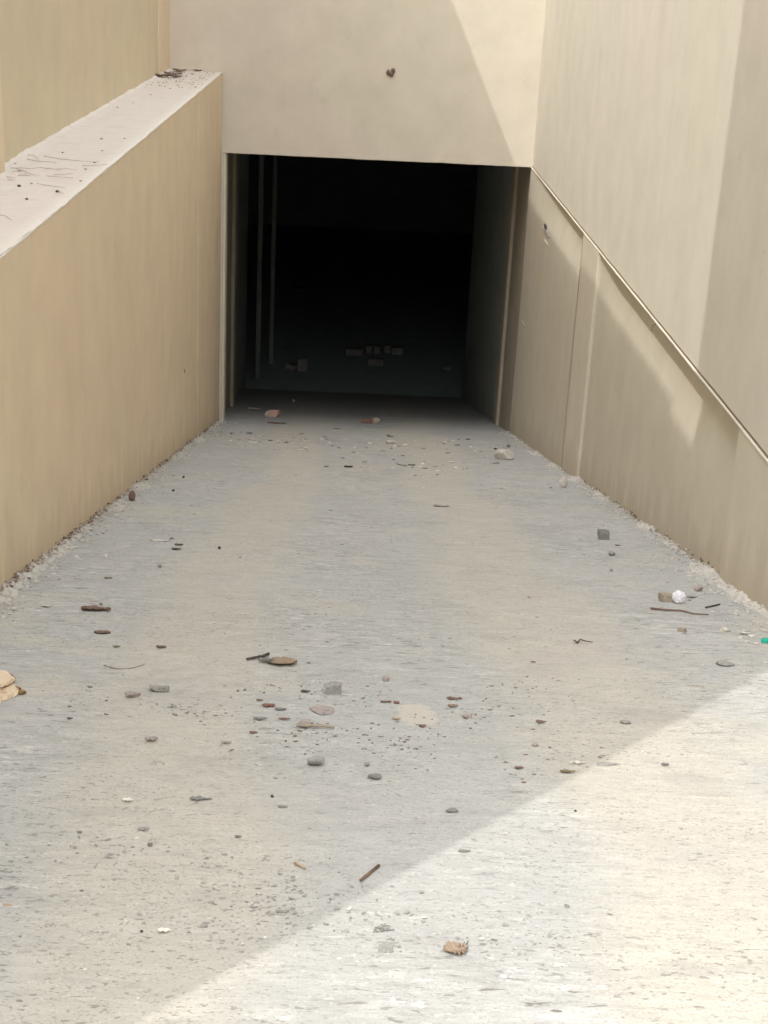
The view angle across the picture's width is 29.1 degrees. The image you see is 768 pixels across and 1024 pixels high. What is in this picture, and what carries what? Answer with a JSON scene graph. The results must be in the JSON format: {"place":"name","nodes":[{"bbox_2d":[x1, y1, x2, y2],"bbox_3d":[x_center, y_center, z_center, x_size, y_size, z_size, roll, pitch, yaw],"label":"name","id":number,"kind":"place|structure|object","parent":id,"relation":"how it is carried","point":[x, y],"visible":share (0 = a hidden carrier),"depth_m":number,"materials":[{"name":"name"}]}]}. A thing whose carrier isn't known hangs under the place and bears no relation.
{"place":"outdoors","nodes":[
{"label":"outdoors","id":0,"kind":"place"},
{"bbox_2d":[245,223,472,397],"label":"basement floor","id":1,"kind":"structure","parent":0,"point":[408,291],"depth_m":34.64,"materials":[{"name":"grey concrete"}]},
{"bbox_2d":[255,154,263,379],"bbox_3d":[-2.318,-4.805,27.640,0.089,4.802,0.140,2,21,-2],"label":"post","id":2,"kind":"object","parent":1,"relation":"on","point":[259,264],"visible":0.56,"depth_m":27.65,"materials":[{"name":"black metal"}]},
{"bbox_2d":[269,155,277,363],"bbox_3d":[-2.147,-5.220,28.771,0.083,4.802,0.140,2,21,-2],"label":"post","id":3,"kind":"object","parent":1,"relation":"on","point":[273,252],"visible":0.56,"depth_m":28.80,"materials":[{"name":"black metal"}]},
{"bbox_2d":[285,362,296,370],"bbox_3d":[-1.834,-2.871,29.190,0.253,0.163,0.187,2,21,-2],"label":"rubble lump","id":4,"kind":"object","parent":1,"relation":"on","point":[289,366],"visible":1,"depth_m":29.13,"materials":[{"name":"concrete"}]},
{"bbox_2d":[297,357,307,370],"bbox_3d":[-1.616,-2.924,29.220,0.201,0.252,0.200,0,21,-7],"label":"concrete block","id":5,"kind":"object","parent":1,"relation":"on","point":[302,363],"depth_m":29.13,"materials":[{"name":"grey concrete"}]},
{"bbox_2d":[345,347,362,355],"bbox_3d":[-0.629,-3.323,30.583,0.353,0.136,0.200,0,21,-8],"label":"concrete block","id":6,"kind":"object","parent":1,"relation":"on","point":[353,351],"depth_m":30.50,"materials":[{"name":"grey concrete"}]},
{"bbox_2d":[365,344,371,353],"bbox_3d":[-0.325,-3.396,30.779,0.125,0.164,0.200,1,21,-5],"label":"concrete block","id":7,"kind":"object","parent":1,"relation":"on","point":[368,348],"depth_m":30.70,"materials":[{"name":"grey concrete"}]},
{"bbox_2d":[368,356,383,365],"bbox_3d":[-0.157,-3.049,29.908,0.308,0.142,0.200,5,21,6],"label":"concrete block","id":8,"kind":"object","parent":1,"relation":"on","point":[375,361],"depth_m":29.82,"materials":[{"name":"grey concrete"}]},
{"bbox_2d":[374,344,379,353],"bbox_3d":[-0.152,-3.395,30.813,0.125,0.155,0.200,2,21,-2],"label":"concrete block","id":9,"kind":"object","parent":1,"relation":"on","point":[376,348],"depth_m":30.73,"materials":[{"name":"grey concrete"}]},
{"bbox_2d":[384,344,390,352],"bbox_3d":[0.079,-3.423,30.931,0.126,0.147,0.200,5,21,5],"label":"concrete block","id":10,"kind":"object","parent":1,"relation":"on","point":[387,348],"depth_m":30.85,"materials":[{"name":"grey concrete"}]},
{"bbox_2d":[392,345,402,354],"bbox_3d":[0.276,-3.373,30.825,0.231,0.146,0.200,3,21,-1],"label":"concrete block","id":11,"kind":"object","parent":1,"relation":"on","point":[397,350],"depth_m":30.74,"materials":[{"name":"grey concrete"}]},
{"bbox_2d":[442,365,450,370],"bbox_3d":[1.254,-2.901,29.743,0.193,0.114,0.194,2,21,-2],"label":"rubble lump","id":12,"kind":"object","parent":1,"relation":"on","point":[446,367],"visible":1,"depth_m":29.67,"materials":[{"name":"concrete"}]},
{"bbox_2d":[0,389,767,1023],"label":"ramp","id":13,"kind":"structure","parent":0,"point":[620,845],"depth_m":4.73,"materials":[{"name":"concrete"}]},
{"bbox_2d":[0,670,25,702],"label":"torn board","id":14,"kind":"object","parent":13,"relation":"on","point":[9,688],"visible":1,"depth_m":5.24,"materials":[{"name":"beige cardboard"}]},
{"bbox_2d":[33,921,67,928],"bbox_3d":[-0.761,0.917,3.296,0.103,0.019,0.074,-6,22,-22],"label":"lichen crust","id":15,"kind":"object","parent":13,"relation":"on","point":[50,925],"visible":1,"depth_m":3.28},
{"bbox_2d":[81,605,110,610],"bbox_3d":[-1.314,0.440,6.743,0.130,0.025,0.078,10,22,19],"label":"bark strip","id":16,"kind":"object","parent":13,"relation":"on","point":[94,607],"visible":1,"depth_m":6.75,"materials":[{"name":"brown wood"}]},
{"bbox_2d":[94,630,110,633],"bbox_3d":[-1.194,0.507,6.258,0.055,0.020,0.060,20,27,39],"label":"bark strip","id":17,"kind":"object","parent":13,"relation":"on","point":[102,631],"visible":1,"depth_m":6.26,"materials":[{"name":"brown wood"}]},
{"bbox_2d":[0,420,219,590],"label":"soil crumbs","id":18,"kind":"object","parent":13,"relation":"on","point":[166,460],"visible":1,"depth_m":8.92,"materials":[{"name":"brown soil"}]},
{"bbox_2d":[0,68,221,586],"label":"retaining wall","id":19,"kind":"structure","parent":13,"relation":"on","point":[109,302],"depth_m":10.11,"materials":[{"name":"paint"}]},
{"bbox_2d":[1,154,106,219],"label":"rootlet tangle","id":20,"kind":"object","parent":19,"relation":"on","point":[49,168],"visible":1,"depth_m":9.29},
{"bbox_2d":[14,71,213,183],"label":"leaf crumbs","id":21,"kind":"object","parent":19,"relation":"on","point":[150,94],"visible":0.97,"depth_m":15.58,"materials":[{"name":"brown plant"}]},
{"bbox_2d":[155,74,169,76],"bbox_3d":[-2.457,-4.826,16.340,0.154,0.033,0.161,14,23,28],"label":"leaf","id":22,"kind":"object","parent":19,"relation":"on","point":[165,75],"visible":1,"depth_m":16.35,"materials":[{"name":"brown plant"}]},
{"bbox_2d":[164,71,181,74],"bbox_3d":[-2.371,-4.942,16.659,0.190,0.041,0.179,20,26,38],"label":"chip","id":23,"kind":"object","parent":19,"relation":"on","point":[173,73],"visible":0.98,"depth_m":16.64,"materials":[{"name":"stone"}]},
{"bbox_2d":[0,420,236,622],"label":"wall foot rubble","id":24,"kind":"object","parent":13,"relation":"on","point":[49,557],"depth_m":8.87,"materials":[{"name":"beige gravel"}]},
{"bbox_2d":[104,664,143,668],"bbox_3d":[-0.996,0.595,5.684,0.156,0.023,0.061,-3,21,-15],"label":"rootlet","id":25,"kind":"object","parent":13,"relation":"on","point":[124,668],"visible":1,"depth_m":5.66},
{"bbox_2d":[122,797,133,800],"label":"chip","id":26,"kind":"object","parent":13,"relation":"on","point":[127,799],"visible":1,"depth_m":4.14,"materials":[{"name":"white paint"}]},
{"bbox_2d":[129,490,134,500],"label":"soil clod","id":27,"kind":"object","parent":13,"relation":"on","point":[132,495],"visible":0.97,"depth_m":10.68,"materials":[{"name":"brown soil"}]},
{"bbox_2d":[125,691,140,695],"bbox_3d":[-0.903,0.647,5.264,0.053,0.018,0.057,17,25,34],"label":"chip","id":28,"kind":"object","parent":13,"relation":"on","point":[132,693],"visible":1,"depth_m":5.27,"materials":[{"name":"stone"}]},
{"bbox_2d":[137,826,149,829],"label":"stone","id":29,"kind":"object","parent":13,"relation":"on","point":[144,828],"visible":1,"depth_m":3.92,"materials":[{"name":"grey stone"}]},
{"bbox_2d":[145,736,157,740],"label":"stone","id":30,"kind":"object","parent":13,"relation":"on","point":[152,738],"visible":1,"depth_m":4.74,"materials":[{"name":"stone"}]},
{"bbox_2d":[149,684,169,691],"bbox_3d":[-0.818,0.641,5.373,0.074,0.026,0.046,2,21,-2],"label":"stone","id":31,"kind":"object","parent":13,"relation":"on","point":[161,688],"visible":1,"depth_m":5.36,"materials":[{"name":"grey stone"}]},
{"bbox_2d":[150,539,169,541],"bbox_3d":[-1.345,0.169,8.855,0.102,0.025,0.098,15,24,29],"label":"chip","id":32,"kind":"object","parent":13,"relation":"on","point":[160,540],"visible":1,"depth_m":8.86,"materials":[{"name":"stone"}]},
{"bbox_2d":[157,927,170,931],"bbox_3d":[-0.489,0.926,3.278,0.025,0.008,0.026,-16,28,-41],"label":"chip","id":33,"kind":"object","parent":13,"relation":"on","point":[163,929],"visible":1,"depth_m":3.28,"materials":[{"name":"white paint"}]},
{"bbox_2d":[190,796,211,800],"bbox_3d":[-0.519,0.808,4.177,0.053,0.013,0.040,-12,25,-34],"label":"chip","id":34,"kind":"object","parent":13,"relation":"on","point":[197,798],"visible":1,"depth_m":4.18,"materials":[{"name":"stone"}]},
{"bbox_2d":[246,652,269,659],"bbox_3d":[-0.503,0.582,5.943,0.021,0.035,0.132,17,25,34],"label":"twig","id":35,"kind":"object","parent":13,"relation":"on","point":[260,656],"visible":1,"depth_m":5.94,"materials":[{"name":"brown wood"}]},
{"bbox_2d":[258,657,273,661],"bbox_3d":[-0.472,0.586,5.878,0.049,0.018,0.049,-17,28,-42],"label":"chip","id":36,"kind":"object","parent":13,"relation":"on","point":[264,659],"visible":1,"depth_m":5.88,"materials":[{"name":"grey stone"}]},
{"bbox_2d":[262,703,274,706],"bbox_3d":[-0.406,0.679,5.212,0.042,0.014,0.041,-8,23,-27],"label":"bark strip","id":37,"kind":"object","parent":13,"relation":"on","point":[267,704],"visible":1,"depth_m":5.21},
{"bbox_2d":[265,410,279,416],"bbox_3d":[-1.523,-1.339,20.277,0.158,0.138,0.230,10,22,17],"label":"brick fragment","id":38,"kind":"object","parent":13,"relation":"on","point":[272,413],"visible":1,"depth_m":20.25,"materials":[{"name":"brick"}]},
{"bbox_2d":[266,656,296,663],"bbox_3d":[-0.405,0.591,5.872,0.113,0.031,0.110,19,26,37],"label":"leaf","id":39,"kind":"object","parent":13,"relation":"on","point":[284,660],"visible":1,"depth_m":5.89,"materials":[{"name":"brown plant"}]},
{"bbox_2d":[294,861,306,868],"bbox_3d":[-0.209,0.884,3.698,0.008,0.014,0.043,-16,27,-40],"label":"wood splinter","id":40,"kind":"object","parent":13,"relation":"on","point":[299,864],"visible":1,"depth_m":3.70,"materials":[{"name":"beige wood"}]},
{"bbox_2d":[299,719,310,723],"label":"stone","id":41,"kind":"object","parent":13,"relation":"on","point":[304,721],"visible":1,"depth_m":4.97,"materials":[{"name":"beige stone"}]},
{"bbox_2d":[296,723,334,728],"bbox_3d":[-0.230,0.717,4.966,0.130,0.012,0.021,4,21,2],"label":"twig","id":42,"kind":"object","parent":13,"relation":"on","point":[311,725],"visible":1,"depth_m":4.96,"materials":[{"name":"beige wood"}]},
{"bbox_2d":[307,755,324,764],"bbox_3d":[-0.210,0.764,4.561,0.055,0.030,0.046,2,21,-2],"label":"stone","id":43,"kind":"object","parent":13,"relation":"on","point":[318,759],"visible":1,"depth_m":4.54,"materials":[{"name":"grey stone"}]},
{"bbox_2d":[309,705,334,714],"bbox_3d":[-0.211,0.695,5.189,0.089,0.029,0.113,-7,23,-25],"label":"stone","id":44,"kind":"object","parent":13,"relation":"on","point":[323,710],"visible":1,"depth_m":5.18,"materials":[{"name":"beige stone"}]},
{"bbox_2d":[324,681,341,694],"bbox_3d":[-0.188,0.651,5.444,0.066,0.050,0.054,2,21,-2],"label":"stone","id":45,"kind":"object","parent":13,"relation":"on","point":[333,687],"visible":1,"depth_m":5.42,"materials":[{"name":"grey stone"}]},
{"bbox_2d":[229,435,474,476],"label":"plaster flakes","id":46,"kind":"object","parent":13,"relation":"on","point":[369,443],"visible":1,"depth_m":16.15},
{"bbox_2d":[214,431,498,475],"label":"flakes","id":47,"kind":"object","parent":13,"relation":"on","point":[367,447],"visible":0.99,"depth_m":16.14,"materials":[{"name":"stone"}]},
{"bbox_2d":[361,418,372,423],"bbox_3d":[-0.234,-1.215,19.825,0.162,0.091,0.099,2,21,-2],"label":"brick fragment","id":48,"kind":"object","parent":13,"relation":"on","point":[366,420],"visible":0.99,"depth_m":19.79,"materials":[{"name":"red brick"}]},
{"bbox_2d":[359,864,379,880],"bbox_3d":[-0.036,0.895,3.671,0.008,0.030,0.112,12,22,22],"label":"twig","id":49,"kind":"object","parent":13,"relation":"on","point":[370,872],"visible":1,"depth_m":3.67,"materials":[{"name":"brown wood"}]},
{"bbox_2d":[368,773,381,778],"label":"stone","id":50,"kind":"object","parent":13,"relation":"on","point":[376,776],"visible":1,"depth_m":4.45,"materials":[{"name":"grey stone"}]},
{"bbox_2d":[372,417,379,423],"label":"stone","id":51,"kind":"object","parent":13,"relation":"on","point":[376,420],"visible":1,"depth_m":19.86,"materials":[{"name":"beige stone"}]},
{"bbox_2d":[225,153,530,431],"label":"tunnel","id":52,"kind":"structure","parent":13,"relation":"on","point":[499,230],"depth_m":22.16,"materials":[{"name":"paint"}]},
{"bbox_2d":[4,435,762,1008],"bbox_3d":[-0.041,0.004,10.627,3.562,3.636,15.499,2,21,-2],"label":"pale grit","id":53,"kind":"object","parent":13,"relation":"on","point":[474,743],"visible":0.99,"depth_m":3.43,"materials":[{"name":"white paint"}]},
{"bbox_2d":[373,923,393,932],"bbox_3d":[-0.007,0.944,3.352,0.051,0.013,0.040,-7,23,-25],"label":"lichen crust","id":54,"kind":"object","parent":13,"relation":"on","point":[383,929],"visible":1,"depth_m":3.35,"materials":[{"name":"plant"}]},
{"bbox_2d":[5,435,763,998],"bbox_3d":[-0.030,0.008,10.600,3.641,3.622,15.443,2,21,-2],"label":"grey grit","id":55,"kind":"object","parent":13,"relation":"on","point":[285,879],"visible":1,"depth_m":3.45,"materials":[{"name":"stone"}]},
{"bbox_2d":[382,675,389,681],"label":"pebble","id":56,"kind":"object","parent":13,"relation":"on","point":[386,678],"visible":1,"depth_m":5.65,"materials":[{"name":"stone"}]},
{"bbox_2d":[374,937,401,952],"bbox_3d":[0.008,0.955,3.263,0.062,0.020,0.080,2,21,-2],"label":"lichen crust","id":57,"kind":"object","parent":13,"relation":"on","point":[384,947],"visible":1,"depth_m":3.25},
{"bbox_2d":[386,440,395,443],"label":"stone","id":58,"kind":"object","parent":13,"relation":"on","point":[390,441],"visible":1,"depth_m":16.68,"materials":[{"name":"beige stone"}]},
{"bbox_2d":[16,439,767,1018],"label":"dark grit","id":59,"kind":"object","parent":13,"relation":"on","point":[352,721],"visible":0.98,"depth_m":5.05,"materials":[{"name":"stone"}]},
{"bbox_2d":[446,808,457,812],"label":"stone","id":60,"kind":"object","parent":13,"relation":"on","point":[449,810],"visible":1,"depth_m":4.16,"materials":[{"name":"grey stone"}]},
{"bbox_2d":[443,941,467,954],"bbox_3d":[0.158,0.955,3.252,0.053,0.021,0.078,6,21,8],"label":"leaf","id":61,"kind":"object","parent":13,"relation":"on","point":[453,947],"visible":1,"depth_m":3.25,"materials":[{"name":"brown plant"}]},
{"bbox_2d":[458,849,470,852],"bbox_3d":[0.209,0.883,3.853,0.029,0.007,0.020,12,22,22],"label":"chip","id":62,"kind":"object","parent":13,"relation":"on","point":[463,850],"visible":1,"depth_m":3.86,"materials":[{"name":"stone"}]},
{"bbox_2d":[462,713,471,717],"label":"pebble","id":63,"kind":"object","parent":13,"relation":"on","point":[467,715],"visible":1,"depth_m":5.18,"materials":[{"name":"stone"}]},
{"bbox_2d":[494,449,513,459],"bbox_3d":[1.253,-0.600,15.363,0.206,0.135,0.191,20,26,38],"label":"stone","id":64,"kind":"object","parent":13,"relation":"on","point":[503,454],"visible":0.98,"depth_m":15.29,"materials":[{"name":"beige stone"}]},
{"bbox_2d":[559,477,566,487],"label":"stone","id":65,"kind":"object","parent":13,"relation":"on","point":[563,482],"visible":1,"depth_m":12.86,"materials":[{"name":"beige stone"}]},
{"bbox_2d":[560,769,574,771],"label":"chip","id":66,"kind":"object","parent":13,"relation":"on","point":[564,770],"visible":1,"depth_m":4.59,"materials":[{"name":"beige stone"}]},
{"bbox_2d":[570,760,585,763],"bbox_3d":[0.612,0.794,4.678,0.045,0.010,0.038,13,23,24],"label":"chip","id":67,"kind":"object","parent":13,"relation":"on","point":[577,762],"visible":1,"depth_m":4.68,"materials":[{"name":"stone"}]},
{"bbox_2d":[597,529,609,539],"bbox_3d":[1.449,0.154,9.767,0.078,0.077,0.062,2,21,-2],"label":"stone","id":68,"kind":"object","parent":13,"relation":"on","point":[603,534],"visible":0.99,"depth_m":9.75,"materials":[{"name":"grey stone"}]},
{"bbox_2d":[596,762,619,765],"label":"stone","id":69,"kind":"object","parent":13,"relation":"on","point":[606,763],"visible":1,"depth_m":4.69,"materials":[{"name":"beige stone"}]},
{"bbox_2d":[531,446,714,567],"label":"soil crumbs","id":70,"kind":"object","parent":13,"relation":"on","point":[634,516],"visible":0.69,"depth_m":10.70,"materials":[{"name":"brown soil"}]},
{"bbox_2d":[620,720,630,723],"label":"stone","id":71,"kind":"object","parent":13,"relation":"on","point":[625,721],"visible":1,"depth_m":5.19,"materials":[{"name":"grey stone"}]},
{"bbox_2d":[499,431,767,663],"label":"wall foot rubble","id":72,"kind":"object","parent":13,"relation":"on","point":[736,596],"depth_m":8.88,"materials":[{"name":"beige gravel"}]},
{"bbox_2d":[509,166,767,610],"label":"retaining wall","id":73,"kind":"structure","parent":13,"relation":"on","point":[617,397],"depth_m":11.56,"materials":[{"name":"paint"}]},
{"bbox_2d":[533,0,767,454],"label":"building wall","id":74,"kind":"structure","parent":73,"relation":"on","point":[650,160],"depth_m":9.88,"materials":[{"name":"paint"}]},
{"bbox_2d":[658,592,672,601],"bbox_3d":[1.452,0.439,7.615,0.077,0.052,0.050,2,21,-2],"label":"stone","id":75,"kind":"object","parent":13,"relation":"on","point":[664,596],"visible":1,"depth_m":7.60,"materials":[{"name":"beige stone"}]},
{"bbox_2d":[672,590,685,603],"bbox_3d":[1.510,0.437,7.582,0.068,0.072,0.068,18,25,35],"label":"paper ball","id":76,"kind":"object","parent":13,"relation":"on","point":[678,597],"visible":1,"depth_m":7.56,"materials":[{"name":"white paper"}]},
{"bbox_2d":[650,607,708,614],"bbox_3d":[1.462,0.489,7.312,0.286,0.034,0.047,12,22,23],"label":"twig","id":77,"kind":"object","parent":13,"relation":"on","point":[653,608],"visible":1,"depth_m":7.32,"materials":[{"name":"brown wood"}]},
{"bbox_2d":[677,627,685,631],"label":"pebble","id":78,"kind":"object","parent":13,"relation":"on","point":[680,629],"visible":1,"depth_m":6.82,"materials":[{"name":"beige stone"}]},
{"bbox_2d":[694,585,702,590],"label":"stone","id":79,"kind":"object","parent":13,"relation":"on","point":[698,588],"visible":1,"depth_m":7.94,"materials":[{"name":"stone"}]},
{"bbox_2d":[719,627,730,631],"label":"stone","id":80,"kind":"object","parent":13,"relation":"on","point":[724,629],"visible":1,"depth_m":6.88,"materials":[{"name":"beige stone"}]},
{"bbox_2d":[716,660,734,665],"bbox_3d":[1.430,0.634,6.199,0.077,0.023,0.081,2,21,-2],"label":"stone","id":81,"kind":"object","parent":13,"relation":"on","point":[723,663],"visible":1,"depth_m":6.17,"materials":[{"name":"grey stone"}]},
{"bbox_2d":[761,637,767,642],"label":"plastic scrap","id":82,"kind":"object","parent":13,"relation":"on","point":[764,640],"visible":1,"depth_m":6.67,"materials":[{"name":"green plastic"}]},
{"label":"ground","id":83,"kind":"structure","parent":0,"visible":0},
{"bbox_2d":[0,0,169,173],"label":"building wall","id":84,"kind":"structure","parent":83,"relation":"on","point":[64,63],"depth_m":11.33,"materials":[{"name":"paint"}]},
{"bbox_2d":[170,0,545,421],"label":"front wall","id":85,"kind":"structure","parent":83,"relation":"on","point":[305,78],"depth_m":17.51,"materials":[{"name":"paint"}]},
{"bbox_2d":[386,68,394,76],"bbox_3d":[0.077,-5.194,17.478,0.106,0.103,0.050,2,21,-2],"label":"mud nest","id":86,"kind":"object","parent":85,"relation":"attached to","point":[391,73],"visible":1,"depth_m":17.46,"materials":[{"name":"brown soil"}]}
]}

